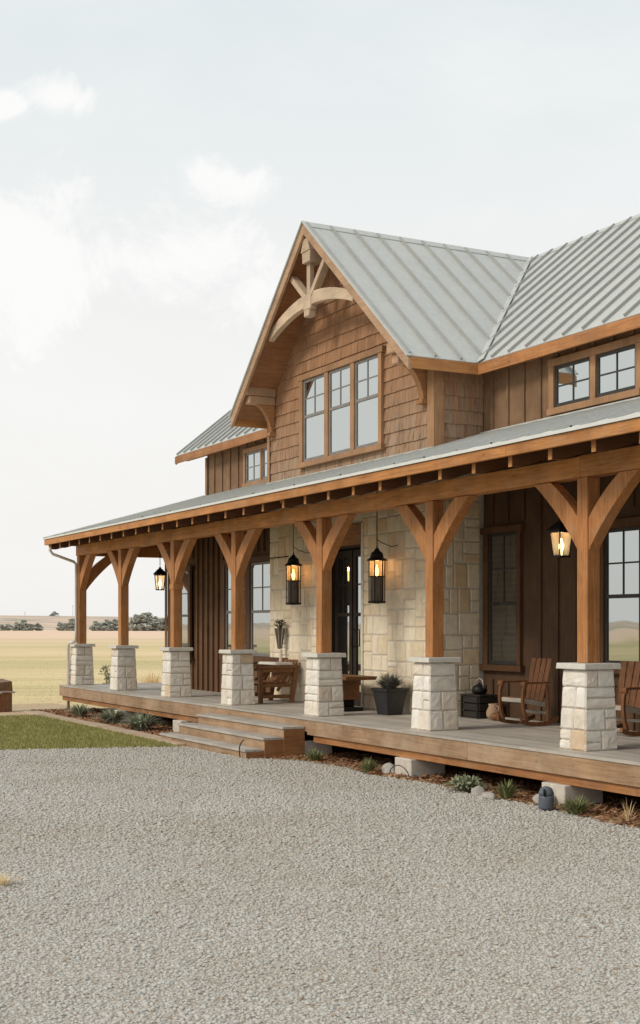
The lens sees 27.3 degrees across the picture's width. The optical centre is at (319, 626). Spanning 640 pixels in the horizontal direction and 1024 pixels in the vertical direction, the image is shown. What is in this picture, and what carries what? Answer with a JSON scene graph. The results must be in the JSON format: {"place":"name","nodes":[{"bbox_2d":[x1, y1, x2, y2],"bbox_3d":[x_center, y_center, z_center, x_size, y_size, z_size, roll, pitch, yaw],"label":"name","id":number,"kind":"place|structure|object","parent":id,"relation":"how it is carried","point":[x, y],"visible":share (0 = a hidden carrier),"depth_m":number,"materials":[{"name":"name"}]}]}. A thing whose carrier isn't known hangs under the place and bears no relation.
{"place":"outdoors","nodes":[
{"label":"outdoors","id":0,"kind":"place"},
{"bbox_2d":[0,703,72,716],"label":"dirt path","id":1,"kind":"structure","parent":0,"point":[18,709],"depth_m":30.97,"materials":[{"name":"beige soil"}]},
{"bbox_2d":[0,679,14,711],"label":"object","id":2,"kind":"object","parent":1,"relation":"on","point":[6,690],"visible":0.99,"depth_m":29.36,"materials":[{"name":"brown wood"}]},
{"bbox_2d":[0,615,161,629],"bbox_3d":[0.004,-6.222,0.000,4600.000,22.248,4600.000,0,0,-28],"label":"hills","id":3,"kind":"structure","parent":0,"point":[48,622],"depth_m":942.91,"materials":[{"name":"beige"}]},
{"bbox_2d":[49,611,58,615],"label":"tree","id":4,"kind":"object","parent":3,"relation":"on","point":[53,613],"visible":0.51,"depth_m":1249.04,"materials":[{"name":"green plant"}]},
{"bbox_2d":[0,654,161,704],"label":"field grass","id":5,"kind":"structure","parent":0,"point":[63,681],"depth_m":50.24,"materials":[{"name":"plant"}]},
{"bbox_2d":[0,713,176,749],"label":"lawn grass","id":6,"kind":"structure","parent":0,"point":[30,731],"depth_m":22.37,"materials":[{"name":"green plant"}]},
{"bbox_2d":[0,746,639,1023],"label":"gravel driveway","id":7,"kind":"structure","parent":0,"point":[210,1008],"depth_m":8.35,"materials":[{"name":"grey gravel"}]},
{"bbox_2d":[0,872,26,885],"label":"dry weed","id":8,"kind":"object","parent":7,"relation":"on","point":[3,881],"visible":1,"depth_m":9.71,"materials":[{"name":"plant"}]},
{"bbox_2d":[471,785,485,794],"bbox_3d":[1.796,1.877,14.920,0.160,0.163,0.223,0,0,-28],"label":"rock","id":9,"kind":"object","parent":7,"relation":"on","point":[478,789],"visible":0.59,"depth_m":14.86,"materials":[{"name":"beige stone"}]},
{"bbox_2d":[479,792,496,799],"bbox_3d":[1.851,1.886,14.548,0.168,0.122,0.272,0,0,-28],"label":"rock","id":10,"kind":"object","parent":7,"relation":"on","point":[488,795],"visible":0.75,"depth_m":14.47,"materials":[{"name":"beige stone"}]},
{"bbox_2d":[538,786,553,810],"bbox_3d":[2.337,1.771,13.631,0.164,0.242,0.164,0,0,-28],"label":"garden spotlight","id":11,"kind":"object","parent":7,"relation":"on","point":[546,797],"visible":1,"depth_m":13.57,"materials":[{"name":"grey plastic"}]},
{"bbox_2d":[0,630,639,827],"bbox_3d":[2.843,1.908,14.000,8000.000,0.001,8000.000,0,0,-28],"label":"field","id":12,"kind":"structure","parent":0,"point":[23,648],"depth_m":78.46,"materials":[{"name":"beige plant"}]},
{"bbox_2d":[2,624,12,630],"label":"tree","id":13,"kind":"object","parent":12,"relation":"on","point":[6,627],"visible":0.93,"depth_m":589.16,"materials":[{"name":"green plant"}]},
{"bbox_2d":[11,622,22,630],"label":"tree","id":14,"kind":"object","parent":12,"relation":"on","point":[16,627],"visible":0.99,"depth_m":584.04,"materials":[{"name":"green plant"}]},
{"bbox_2d":[19,620,28,630],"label":"tree","id":15,"kind":"object","parent":12,"relation":"on","point":[23,623],"visible":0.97,"depth_m":584.07,"materials":[{"name":"green plant"}]},
{"bbox_2d":[26,624,35,630],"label":"tree","id":16,"kind":"object","parent":12,"relation":"on","point":[30,627],"visible":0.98,"depth_m":584.29,"materials":[{"name":"green plant"}]},
{"bbox_2d":[33,623,43,630],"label":"tree","id":17,"kind":"object","parent":12,"relation":"on","point":[38,626],"visible":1,"depth_m":587.38,"materials":[{"name":"green plant"}]},
{"bbox_2d":[55,622,63,630],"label":"tree","id":18,"kind":"object","parent":12,"relation":"on","point":[60,625],"visible":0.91,"depth_m":578.57,"materials":[{"name":"green plant"}]},
{"bbox_2d":[62,623,71,630],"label":"tree","id":19,"kind":"object","parent":12,"relation":"on","point":[65,627],"visible":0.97,"depth_m":574.15,"materials":[{"name":"green plant"}]},
{"bbox_2d":[67,618,74,630],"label":"tree","id":20,"kind":"object","parent":12,"relation":"on","point":[71,622],"visible":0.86,"depth_m":573.92,"materials":[{"name":"green plant"}]},
{"bbox_2d":[89,621,99,630],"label":"tree","id":21,"kind":"object","parent":12,"relation":"on","point":[92,627],"visible":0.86,"depth_m":568.54,"materials":[{"name":"green plant"}]},
{"bbox_2d":[95,622,106,630],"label":"tree","id":22,"kind":"object","parent":12,"relation":"on","point":[101,624],"visible":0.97,"depth_m":564.95,"materials":[{"name":"green plant"}]},
{"bbox_2d":[98,664,110,683],"bbox_3d":[-5.608,1.448,34.535,0.414,0.909,0.429,0,0,-28],"label":"sapling","id":23,"kind":"object","parent":12,"relation":"on","point":[107,678],"visible":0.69,"depth_m":34.49,"materials":[{"name":"green plant"}]},
{"bbox_2d":[24,711,185,746],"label":"kerb","id":24,"kind":"structure","parent":12,"relation":"on","point":[118,729],"depth_m":24.49,"materials":[{"name":"concrete"}]},
{"bbox_2d":[101,619,115,630],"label":"tree","id":25,"kind":"object","parent":12,"relation":"on","point":[108,627],"visible":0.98,"depth_m":564.37,"materials":[{"name":"green plant"}]},
{"bbox_2d":[111,619,117,630],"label":"tree","id":26,"kind":"object","parent":12,"relation":"on","point":[116,623],"visible":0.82,"depth_m":569.60,"materials":[{"name":"green plant"}]},
{"bbox_2d":[129,614,139,630],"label":"tree","id":27,"kind":"object","parent":12,"relation":"on","point":[134,617],"visible":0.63,"depth_m":558.88,"materials":[{"name":"green plant"}]},
{"bbox_2d":[130,614,154,630],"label":"tree","id":28,"kind":"object","parent":12,"relation":"on","point":[145,624],"visible":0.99,"depth_m":553.56,"materials":[{"name":"green plant"}]},
{"bbox_2d":[141,612,157,622],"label":"tree","id":29,"kind":"object","parent":12,"relation":"on","point":[149,615],"visible":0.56,"depth_m":558.66,"materials":[{"name":"green plant"}]},
{"bbox_2d":[138,669,161,682],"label":"dry weed","id":30,"kind":"object","parent":12,"relation":"on","point":[149,680],"visible":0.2,"depth_m":35.89,"materials":[{"name":"plant"}]},
{"bbox_2d":[151,619,164,630],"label":"tree","id":31,"kind":"object","parent":12,"relation":"on","point":[158,626],"visible":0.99,"depth_m":554.89,"materials":[{"name":"green plant"}]},
{"bbox_2d":[158,618,167,630],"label":"tree","id":32,"kind":"object","parent":12,"relation":"on","point":[162,620],"visible":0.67,"depth_m":559.14,"materials":[{"name":"green plant"}]},
{"bbox_2d":[31,707,639,827],"bbox_3d":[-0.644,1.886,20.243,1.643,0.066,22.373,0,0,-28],"label":"bark chips","id":33,"kind":"object","parent":12,"relation":"on","point":[168,727],"visible":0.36,"depth_m":16.64,"materials":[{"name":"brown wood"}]},
{"bbox_2d":[67,703,91,716],"bbox_3d":[-5.013,1.725,27.660,0.729,0.349,0.756,0,0,-28],"label":"grass plant","id":34,"kind":"object","parent":33,"relation":"on","point":[82,711],"depth_m":27.56,"materials":[{"name":"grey plant"}]},
{"bbox_2d":[90,706,128,723],"bbox_3d":[-4.024,1.706,25.685,1.016,0.389,1.018,0,0,-28],"label":"grass plant","id":35,"kind":"object","parent":33,"relation":"on","point":[110,716],"depth_m":25.57,"materials":[{"name":"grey plant"}]},
{"bbox_2d":[115,708,169,730],"bbox_3d":[-3.252,1.698,24.057,1.082,0.404,1.052,0,0,-28],"label":"grass plant","id":36,"kind":"object","parent":33,"relation":"on","point":[140,722],"depth_m":23.96,"materials":[{"name":"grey plant"}]},
{"bbox_2d":[303,747,326,760],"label":"grass plant","id":37,"kind":"object","parent":33,"relation":"on","point":[315,755],"depth_m":18.55,"materials":[{"name":"green plant"}]},
{"bbox_2d":[352,758,381,772],"bbox_3d":[0.643,1.789,17.134,0.404,0.223,0.425,0,0,-28],"label":"grass plant","id":38,"kind":"object","parent":33,"relation":"on","point":[367,765],"depth_m":17.08,"materials":[{"name":"green plant"}]},
{"bbox_2d":[381,763,394,773],"bbox_3d":[0.908,1.873,17.082,0.223,0.216,0.242,0,0,-28],"label":"rock","id":39,"kind":"object","parent":33,"relation":"on","point":[386,767],"visible":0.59,"depth_m":17.01,"materials":[{"name":"grey stone"}]},
{"bbox_2d":[444,774,492,790],"bbox_3d":[1.699,1.797,15.224,0.653,0.207,0.644,0,0,-28],"label":"leafy plant","id":40,"kind":"object","parent":33,"relation":"on","point":[465,783],"visible":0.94,"depth_m":15.16,"materials":[{"name":"green plant"}]},
{"bbox_2d":[491,778,523,799],"bbox_3d":[2.053,1.780,14.513,0.430,0.240,0.410,0,0,-28],"label":"leafy plant","id":41,"kind":"object","parent":33,"relation":"on","point":[507,791],"visible":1,"depth_m":14.46,"materials":[{"name":"green plant"}]},
{"bbox_2d":[532,794,554,804],"bbox_3d":[2.389,1.874,14.081,0.204,0.230,0.290,0,0,-28],"label":"rock","id":42,"kind":"object","parent":33,"relation":"on","point":[535,798],"visible":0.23,"depth_m":14.09,"materials":[{"name":"beige stone"}]},
{"bbox_2d":[551,795,603,815],"bbox_3d":[2.581,1.793,13.327,0.535,0.214,0.578,0,0,40],"label":"grass plant","id":43,"kind":"object","parent":33,"relation":"on","point":[576,806],"depth_m":13.27,"materials":[{"name":"green plant"}]},
{"bbox_2d":[620,800,637,822],"bbox_3d":[2.979,1.780,12.763,0.177,0.241,0.169,0,0,39],"label":"dry weed","id":44,"kind":"object","parent":33,"relation":"on","point":[626,816],"visible":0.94,"depth_m":12.78,"materials":[{"name":"plant"}]},
{"bbox_2d":[43,214,639,806],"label":"farmhouse","id":45,"kind":"object","parent":12,"relation":"on","point":[455,416],"visible":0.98,"depth_m":19.70,"materials":[{"name":"brown wood"}]},
{"bbox_2d":[153,530,166,589],"bbox_3d":[-3.356,-1.570,27.688,0.229,1.623,0.229,0,0,-28],"label":"hanging lantern","id":46,"kind":"object","parent":45,"relation":"hanging from","point":[159,572],"visible":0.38,"depth_m":27.65,"materials":[{"name":"black metal"}]},
{"bbox_2d":[167,565,192,660],"bbox_3d":[-3.027,-0.278,28.404,0.086,2.020,1.340,0,0,-28],"label":"window","id":47,"kind":"structure","parent":45,"relation":"in","point":[187,577],"depth_m":28.13,"materials":[{"name":"brown wood"}]},
{"bbox_2d":[219,553,288,661],"bbox_3d":[-1.264,-0.328,25.061,0.086,2.000,3.100,0,0,-28],"label":"window","id":48,"kind":"structure","parent":45,"relation":"in","point":[257,574],"depth_m":25.09,"materials":[{"name":"brown wood"}]},
{"bbox_2d":[242,443,266,486],"bbox_3d":[-1.147,-3.263,26.512,0.086,0.790,1.860,0,0,-28],"label":"window","id":49,"kind":"structure","parent":45,"relation":"in","point":[254,458],"depth_m":26.89,"materials":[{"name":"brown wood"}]},
{"bbox_2d":[253,659,298,702],"bbox_3d":[-0.937,0.959,23.334,0.858,0.748,0.960,0,0,-28],"label":"armchair","id":50,"kind":"object","parent":45,"relation":"on","point":[281,676],"visible":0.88,"depth_m":23.04,"materials":[{"name":"brown wood"}]},
{"bbox_2d":[258,662,292,664],"bbox_3d":[-0.794,0.648,23.386,0.346,0.059,0.744,0,0,-28],"label":"stone slab","id":51,"kind":"object","parent":50,"relation":"on","point":[276,663],"depth_m":23.11,"materials":[{"name":"white stone"}]},
{"bbox_2d":[274,619,286,661],"bbox_3d":[-0.718,0.250,23.676,0.237,0.764,0.219,0,0,0],"label":"wall vase","id":52,"kind":"object","parent":45,"relation":"attached to","point":[279,630],"depth_m":23.63,"materials":[{"name":"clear glass"}]},
{"bbox_2d":[285,507,309,604],"bbox_3d":[-0.405,-1.426,22.892,0.420,2.116,0.352,0,0,-28],"label":"hanging lantern","id":53,"kind":"object","parent":45,"relation":"hanging from","point":[292,592],"visible":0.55,"depth_m":22.82,"materials":[{"name":"black metal"}]},
{"bbox_2d":[296,345,385,468],"bbox_3d":[0.303,-3.578,21.896,0.086,1.620,2.940,0,0,-28],"label":"window","id":54,"kind":"structure","parent":45,"relation":"in","point":[341,403],"depth_m":21.81,"materials":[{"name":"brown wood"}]},
{"bbox_2d":[332,522,363,708],"bbox_3d":[0.469,-0.170,22.074,0.430,3.005,1.680,0,0,-28],"label":"front door","id":55,"kind":"structure","parent":45,"relation":"in","point":[348,566],"depth_m":22.12,"materials":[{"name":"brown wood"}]},
{"bbox_2d":[342,674,376,711],"bbox_3d":[0.387,1.052,20.804,0.556,0.555,1.106,0,0,-28],"label":"side table","id":56,"kind":"object","parent":45,"relation":"on","point":[351,688],"visible":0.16,"depth_m":20.69,"materials":[{"name":"brown wood"}]},
{"bbox_2d":[367,491,397,603],"bbox_3d":[0.933,-1.413,20.353,0.420,2.130,0.352,0,0,-28],"label":"hanging lantern","id":57,"kind":"object","parent":45,"relation":"hanging from","point":[376,589],"visible":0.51,"depth_m":20.29,"materials":[{"name":"black metal"}]},
{"bbox_2d":[371,671,408,714],"bbox_3d":[1.050,0.994,19.899,0.674,0.671,0.689,0,0,-32],"label":"planter","id":58,"kind":"object","parent":45,"relation":"on","point":[389,696],"visible":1,"depth_m":19.79,"materials":[{"name":"grey metal"}]},
{"bbox_2d":[460,693,497,718],"bbox_3d":[2.317,1.159,19.239,0.345,0.340,0.500,0,0,-28],"label":"crate","id":59,"kind":"object","parent":45,"relation":"on","point":[473,705],"visible":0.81,"depth_m":19.08,"materials":[{"name":"black wood"}]},
{"bbox_2d":[472,678,486,694],"bbox_3d":[2.334,0.868,19.188,0.262,0.241,0.228,0,0,25],"label":"kettle","id":60,"kind":"object","parent":59,"relation":"on","point":[479,689],"visible":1,"depth_m":19.11,"materials":[{"name":"black metal"}]},
{"bbox_2d":[486,703,499,719],"bbox_3d":[2.475,1.216,18.836,0.207,0.225,0.210,0,0,13],"label":"jug","id":61,"kind":"object","parent":45,"relation":"on","point":[493,708],"visible":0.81,"depth_m":18.77,"materials":[{"name":"beige ceramic"}]},
{"bbox_2d":[479,524,524,671],"bbox_3d":[2.653,-0.408,19.303,0.086,2.120,1.020,0,0,-28],"label":"window","id":62,"kind":"structure","parent":45,"relation":"in","point":[502,545],"depth_m":19.30,"materials":[{"name":"brown wood"}]},
{"bbox_2d":[497,658,558,725],"bbox_3d":[2.801,0.880,17.821,0.623,0.896,0.608,0,0,-28],"label":"rocking chair","id":63,"kind":"object","parent":45,"relation":"on","point":[534,693],"visible":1,"depth_m":17.81,"materials":[{"name":"brown wood"}]},
{"bbox_2d":[547,483,571,557],"bbox_3d":[2.893,-1.613,15.835,0.249,1.570,0.249,0,0,-28],"label":"hanging lantern","id":64,"kind":"object","parent":45,"relation":"hanging from","point":[558,527],"visible":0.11,"depth_m":15.79,"materials":[{"name":"black metal"}]},
{"bbox_2d":[547,334,639,415],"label":"window","id":65,"kind":"structure","parent":45,"relation":"in","point":[606,373],"depth_m":17.44,"materials":[{"name":"brown wood"}]},
{"bbox_2d":[600,516,639,673],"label":"window","id":66,"kind":"structure","parent":45,"relation":"in","point":[620,547],"depth_m":17.03,"materials":[{"name":"brown wood"}]},
{"bbox_2d":[613,661,639,735],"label":"rocking chair","id":67,"kind":"object","parent":45,"relation":"on","point":[624,703],"visible":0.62,"depth_m":16.27,"materials":[{"name":"brown wood"}]},
{"bbox_2d":[0,0,639,617],"label":"sky","id":68,"kind":"structure","parent":0,"point":[163,162],"materials":[{"name":"white"}]},
{"bbox_2d":[490,713,500,720],"bbox_3d":[2.489,1.278,18.640,0.166,0.100,0.170,0,0,-28],"label":"bowl","id":69,"kind":"object","parent":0,"point":[493,716],"visible":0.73,"depth_m":18.58,"materials":[{"name":"brown ceramic"}]}
]}

